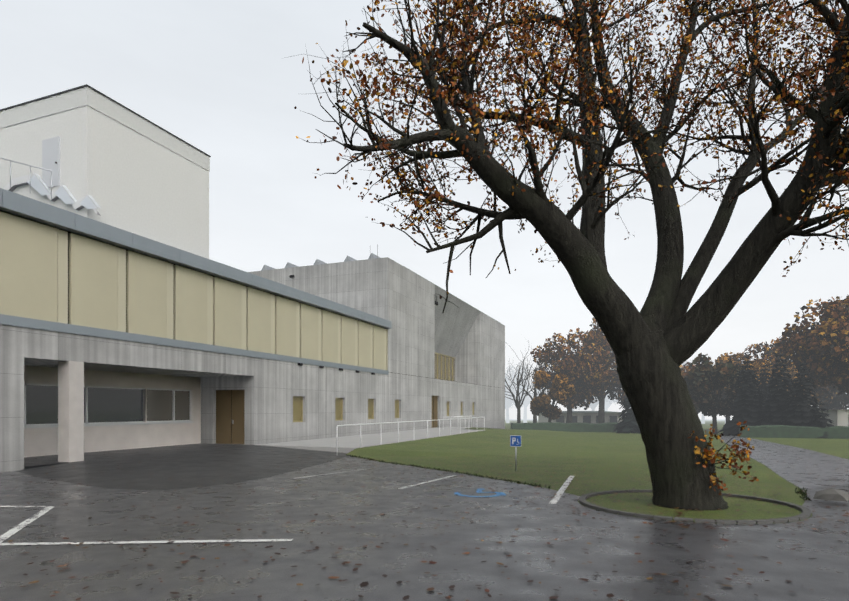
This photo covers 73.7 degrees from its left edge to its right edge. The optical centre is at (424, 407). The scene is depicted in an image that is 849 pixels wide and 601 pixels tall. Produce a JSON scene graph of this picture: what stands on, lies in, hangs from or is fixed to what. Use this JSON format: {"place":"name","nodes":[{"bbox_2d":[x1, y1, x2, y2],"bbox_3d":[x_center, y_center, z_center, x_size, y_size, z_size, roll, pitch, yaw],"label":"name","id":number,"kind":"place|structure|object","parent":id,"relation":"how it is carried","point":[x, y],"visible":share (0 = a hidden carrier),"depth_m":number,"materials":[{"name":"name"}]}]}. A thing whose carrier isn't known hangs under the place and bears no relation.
{"place":"outdoors","nodes":[
{"label":"outdoors","id":0,"kind":"place"},
{"bbox_2d":[18,443,348,489],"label":"pavement","id":1,"kind":"structure","parent":0,"point":[191,465],"depth_m":17.30,"materials":[{"name":"grey asphalt"}]},
{"bbox_2d":[0,355,23,471],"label":"entrance pier","id":2,"kind":"structure","parent":1,"relation":"on","point":[11,413],"depth_m":16.28,"materials":[{"name":"concrete"}]},
{"bbox_2d":[58,361,83,462],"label":"entrance column","id":3,"kind":"structure","parent":1,"relation":"on","point":[70,411],"depth_m":18.04,"materials":[{"name":"concrete"}]},
{"bbox_2d":[259,427,497,452],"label":"walkway paving","id":4,"kind":"structure","parent":0,"point":[347,444],"depth_m":30.48,"materials":[{"name":"concrete"}]},
{"bbox_2d":[336,416,484,454],"bbox_3d":[0.130,1.360,37.143,3.448,1.324,29.046,0,0,21],"label":"walkway railing","id":5,"kind":"object","parent":4,"relation":"on","point":[398,427],"visible":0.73,"depth_m":28.74,"materials":[{"name":"silver metal"}]},
{"bbox_2d":[0,456,848,600],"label":"car park asphalt","id":6,"kind":"structure","parent":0,"point":[107,510],"depth_m":6.74,"materials":[{"name":"grey asphalt"}]},
{"bbox_2d":[0,469,573,544],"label":"parking markings","id":7,"kind":"object","parent":6,"relation":"on","point":[23,524],"visible":0.96,"depth_m":7.13,"materials":[{"name":"white paint"}]},
{"bbox_2d":[454,489,505,496],"bbox_3d":[1.079,1.734,11.553,1.071,0.025,1.186,0,0,-29],"label":"disabled parking symbol","id":8,"kind":"object","parent":6,"relation":"on","point":[478,490],"visible":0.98,"depth_m":11.46,"materials":[{"name":"blue paint"}]},
{"bbox_2d":[579,489,810,523],"bbox_3d":[4.626,1.698,10.014,3.660,0.130,3.660,0,0,21],"label":"curb","id":9,"kind":"object","parent":6,"relation":"on","point":[802,509],"visible":0.81,"depth_m":8.89,"materials":[{"name":"concrete"}]},
{"bbox_2d":[813,488,848,500],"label":"boulder","id":10,"kind":"object","parent":6,"relation":"on","point":[831,494],"visible":1,"depth_m":10.14,"materials":[{"name":"grey stone"}]},
{"bbox_2d":[0,0,848,418],"label":"sky","id":11,"kind":"structure","parent":0,"point":[216,75],"materials":[{"name":"white"}]},
{"bbox_2d":[346,428,576,457],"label":"lawn bank","id":12,"kind":"structure","parent":0,"point":[489,443],"depth_m":28.81,"materials":[{"name":"green plant"}]},
{"bbox_2d":[351,419,848,523],"bbox_3d":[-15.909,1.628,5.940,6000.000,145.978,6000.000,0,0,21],"label":"lawn","id":13,"kind":"structure","parent":0,"point":[629,447],"depth_m":16.72,"materials":[{"name":"green plant"}]},
{"bbox_2d":[0,324,504,444],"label":"concrete wing walls","id":14,"kind":"structure","parent":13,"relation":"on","point":[264,391],"depth_m":28.12,"materials":[{"name":"grey concrete"}]},
{"bbox_2d":[0,158,51,199],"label":"railing","id":15,"kind":"object","parent":14,"relation":"on","point":[30,173],"visible":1,"depth_m":19.31,"materials":[{"name":"silver metal"}]},
{"bbox_2d":[0,84,210,374],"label":"building","id":16,"kind":"structure","parent":14,"relation":"on","point":[127,169],"depth_m":20.39,"materials":[{"name":"grey paint"}]},
{"bbox_2d":[42,136,59,187],"bbox_3d":[-12.965,-8.508,19.621,0.860,1.700,0.070,0,0,21],"label":"door","id":17,"kind":"structure","parent":16,"relation":"attached to","point":[50,153],"depth_m":19.61,"materials":[{"name":"grey metal"}]},
{"bbox_2d":[3,173,100,215],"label":"skylights","id":18,"kind":"object","parent":16,"relation":"attached to","point":[63,193],"visible":1,"depth_m":19.41,"materials":[{"name":"white"}]},
{"bbox_2d":[24,365,200,456],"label":"recess wall","id":19,"kind":"structure","parent":14,"relation":"attached to","point":[113,405],"depth_m":23.35,"materials":[{"name":"white paint"}]},
{"bbox_2d":[24,383,193,427],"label":"windows","id":20,"kind":"structure","parent":19,"relation":"in","point":[86,423],"depth_m":22.87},
{"bbox_2d":[0,211,387,369],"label":"facade panels","id":21,"kind":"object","parent":14,"relation":"on","point":[112,287],"depth_m":21.04,"materials":[{"name":"beige metal"}]},
{"bbox_2d":[0,188,391,374],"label":"metal trim","id":22,"kind":"structure","parent":21,"relation":"attached to","point":[21,206],"depth_m":20.80,"materials":[{"name":"grey metal"}]},
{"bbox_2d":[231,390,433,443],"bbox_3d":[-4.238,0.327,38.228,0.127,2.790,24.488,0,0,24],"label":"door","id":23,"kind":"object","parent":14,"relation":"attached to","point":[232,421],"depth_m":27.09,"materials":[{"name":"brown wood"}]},
{"bbox_2d":[298,363,374,374],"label":"wall lights","id":24,"kind":"object","parent":14,"relation":"attached to","point":[301,364],"depth_m":31.86,"materials":[{"name":"black metal"}]},
{"bbox_2d":[293,396,473,421],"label":"windows","id":25,"kind":"structure","parent":14,"relation":"attached to","point":[341,408],"depth_m":34.40,"materials":[{"name":"gold metal"}]},
{"bbox_2d":[248,257,504,387],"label":"building","id":26,"kind":"structure","parent":13,"relation":"on","point":[468,337],"depth_m":44.31,"materials":[{"name":"grey concrete"}]},
{"bbox_2d":[261,253,379,270],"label":"skylights","id":27,"kind":"object","parent":26,"relation":"on","point":[318,262],"visible":0.1,"depth_m":44.66,"materials":[{"name":"grey metal"}]},
{"bbox_2d":[289,244,437,305],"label":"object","id":28,"kind":"object","parent":26,"relation":"attached to","point":[292,276],"visible":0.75,"depth_m":42.91,"materials":[{"name":"black metal"}]},
{"bbox_2d":[435,352,455,380],"bbox_3d":[0.823,-4.088,56.679,0.090,3.060,14.400,0,0,21],"label":"window","id":29,"kind":"structure","parent":26,"relation":"attached to","point":[444,367],"depth_m":60.14,"materials":[{"name":"beige glass"}]},
{"bbox_2d":[404,266,499,322],"bbox_3d":[3.329,-10.838,59.029,1.850,0.320,31.900,0,0,21],"label":"roof edge","id":30,"kind":"object","parent":26,"relation":"on","point":[450,293],"visible":0.14,"depth_m":54.08,"materials":[{"name":"grey metal"}]},
{"bbox_2d":[8,445,848,600],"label":"fallen leaves","id":31,"kind":"object","parent":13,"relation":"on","point":[362,584],"visible":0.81,"depth_m":8.15,"materials":[{"name":"brown plant"}]},
{"bbox_2d":[510,435,520,470],"bbox_3d":[2.658,1.369,16.468,0.324,1.142,0.059,0,0,21],"label":"disabled parking sign","id":32,"kind":"object","parent":13,"relation":"on","point":[515,441],"visible":0.98,"depth_m":16.46,"materials":[{"name":"blue metal"}]},
{"bbox_2d":[505,363,529,422],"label":"tree","id":33,"kind":"object","parent":13,"relation":"on","point":[508,403],"visible":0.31,"depth_m":199.10,"materials":[{"name":"grey plant"}]},
{"bbox_2d":[505,342,547,422],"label":"bare park tree","id":34,"kind":"object","parent":13,"relation":"on","point":[516,401],"visible":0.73,"depth_m":77.47,"materials":[{"name":"grey plant"}]},
{"bbox_2d":[509,362,543,422],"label":"tree","id":35,"kind":"object","parent":13,"relation":"on","point":[526,402],"visible":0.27,"depth_m":211.00,"materials":[{"name":"grey plant"}]},
{"bbox_2d":[514,355,564,422],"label":"bare park tree","id":36,"kind":"object","parent":13,"relation":"on","point":[535,416],"visible":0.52,"depth_m":83.74,"materials":[{"name":"brown plant"}]},
{"bbox_2d":[529,370,575,421],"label":"park tree","id":37,"kind":"object","parent":13,"relation":"on","point":[560,391],"visible":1,"depth_m":71.95,"materials":[{"name":"brown plant"}]},
{"bbox_2d":[511,422,616,431],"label":"hedge","id":38,"kind":"object","parent":13,"relation":"on","point":[582,427],"visible":0.48,"depth_m":65.58,"materials":[{"name":"green plant"}]},
{"bbox_2d":[285,0,848,510],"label":"oak tree","id":39,"kind":"object","parent":13,"relation":"on","point":[659,338],"visible":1,"depth_m":9.51,"materials":[{"name":"brown plant"}]},
{"bbox_2d":[530,328,613,422],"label":"tree","id":40,"kind":"object","parent":13,"relation":"on","point":[582,390],"visible":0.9,"depth_m":81.67,"materials":[{"name":"brown plant"}]},
{"bbox_2d":[347,455,811,500],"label":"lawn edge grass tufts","id":41,"kind":"object","parent":13,"relation":"on","point":[804,494],"visible":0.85,"depth_m":14.31,"materials":[{"name":"green plant"}]},
{"bbox_2d":[538,411,626,422],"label":"park pavilion","id":42,"kind":"structure","parent":13,"relation":"on","point":[587,416],"depth_m":91.46,"materials":[{"name":"grey concrete"}]},
{"bbox_2d":[565,317,622,422],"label":"tree","id":43,"kind":"object","parent":13,"relation":"on","point":[599,344],"visible":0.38,"depth_m":85.40,"materials":[{"name":"brown plant"}]},
{"bbox_2d":[584,391,609,410],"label":"tree","id":44,"kind":"object","parent":13,"relation":"on","point":[593,406],"visible":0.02,"depth_m":174.21,"materials":[{"name":"grey plant"}]},
{"bbox_2d":[605,386,616,410],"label":"tree","id":45,"kind":"object","parent":13,"relation":"on","point":[607,405],"visible":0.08,"depth_m":209.09,"materials":[{"name":"plant"}]},
{"bbox_2d":[615,389,625,403],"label":"park tree","id":46,"kind":"object","parent":13,"relation":"on","point":[622,397],"depth_m":84.49,"materials":[{"name":"brown plant"}]},
{"bbox_2d":[613,396,640,433],"bbox_3d":[22.403,0.095,60.394,4.451,7.036,4.111,0,0,21],"label":"blue spruce","id":47,"kind":"object","parent":13,"relation":"on","point":[628,424],"visible":0.29,"depth_m":59.65,"materials":[{"name":"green plant"}]},
{"bbox_2d":[679,362,725,413],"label":"park tree","id":48,"kind":"object","parent":13,"relation":"on","point":[688,367],"visible":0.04,"depth_m":72.08,"materials":[{"name":"brown plant"}]},
{"bbox_2d":[701,414,704,423],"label":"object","id":49,"kind":"object","parent":13,"relation":"on","point":[703,419],"depth_m":177.44,"materials":[{"name":"plant"}]},
{"bbox_2d":[684,352,748,433],"bbox_3d":[29.213,-1.272,57.306,7.168,8.612,7.631,0,0,21],"label":"park tree","id":50,"kind":"object","parent":13,"relation":"on","point":[705,379],"visible":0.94,"depth_m":55.53,"materials":[{"name":"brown plant"}]},
{"bbox_2d":[715,352,749,421],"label":"park tree","id":51,"kind":"object","parent":13,"relation":"on","point":[735,359],"visible":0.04,"depth_m":76.31,"materials":[{"name":"brown plant"}]},
{"bbox_2d":[717,352,766,435],"bbox_3d":[29.192,-0.960,51.435,4.636,8.247,4.830,0,0,21],"label":"spruce tree","id":52,"kind":"object","parent":13,"relation":"on","point":[748,403],"visible":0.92,"depth_m":50.83,"materials":[{"name":"green plant"}]},
{"bbox_2d":[756,361,774,407],"bbox_3d":[34.246,-0.739,56.873,4.116,7.924,3.809,0,0,21],"label":"spruce tree","id":53,"kind":"object","parent":13,"relation":"on","point":[763,386],"visible":0.29,"depth_m":56.61,"materials":[{"name":"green plant"}]},
{"bbox_2d":[724,359,819,405],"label":"park tree","id":54,"kind":"object","parent":13,"relation":"on","point":[758,364],"visible":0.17,"depth_m":65.89,"materials":[{"name":"brown plant"}]},
{"bbox_2d":[756,350,795,425],"bbox_3d":[30.845,-0.870,48.979,4.746,8.322,4.294,0,0,21],"label":"spruce tree","id":55,"kind":"object","parent":13,"relation":"on","point":[774,408],"visible":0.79,"depth_m":48.52,"materials":[{"name":"green plant"}]},
{"bbox_2d":[743,335,839,407],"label":"park tree","id":56,"kind":"object","parent":13,"relation":"on","point":[770,358],"visible":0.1,"depth_m":71.64,"materials":[{"name":"brown plant"}]},
{"bbox_2d":[739,425,848,438],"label":"hedge","id":57,"kind":"object","parent":13,"relation":"on","point":[787,431],"visible":0.79,"depth_m":44.96,"materials":[{"name":"green plant"}]},
{"bbox_2d":[780,359,827,425],"bbox_3d":[31.274,-0.573,46.954,3.290,7.000,3.377,0,0,-9],"label":"spruce tree","id":58,"kind":"object","parent":13,"relation":"on","point":[803,413],"visible":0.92,"depth_m":46.37,"materials":[{"name":"green plant"}]},
{"bbox_2d":[773,295,848,394],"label":"tree","id":59,"kind":"object","parent":13,"relation":"on","point":[821,347],"visible":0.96,"depth_m":52.28,"materials":[{"name":"brown plant"}]},
{"bbox_2d":[809,403,833,438],"bbox_3d":[31.450,1.157,44.805,2.326,3.292,2.154,0,0,-1],"label":"conifer tree","id":60,"kind":"object","parent":13,"relation":"on","point":[823,423],"visible":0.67,"depth_m":44.51,"materials":[{"name":"green plant"}]},
{"bbox_2d":[817,387,848,408],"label":"roof","id":61,"kind":"structure","parent":13,"relation":"on","point":[840,401],"depth_m":75.08,"materials":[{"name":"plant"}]},
{"bbox_2d":[819,409,848,425],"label":"park pavilion","id":62,"kind":"structure","parent":13,"relation":"on","point":[838,417],"depth_m":53.92,"materials":[{"name":"grey"}]},
{"bbox_2d":[720,435,848,488],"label":"park path","id":63,"kind":"structure","parent":0,"point":[804,475],"depth_m":19.74,"materials":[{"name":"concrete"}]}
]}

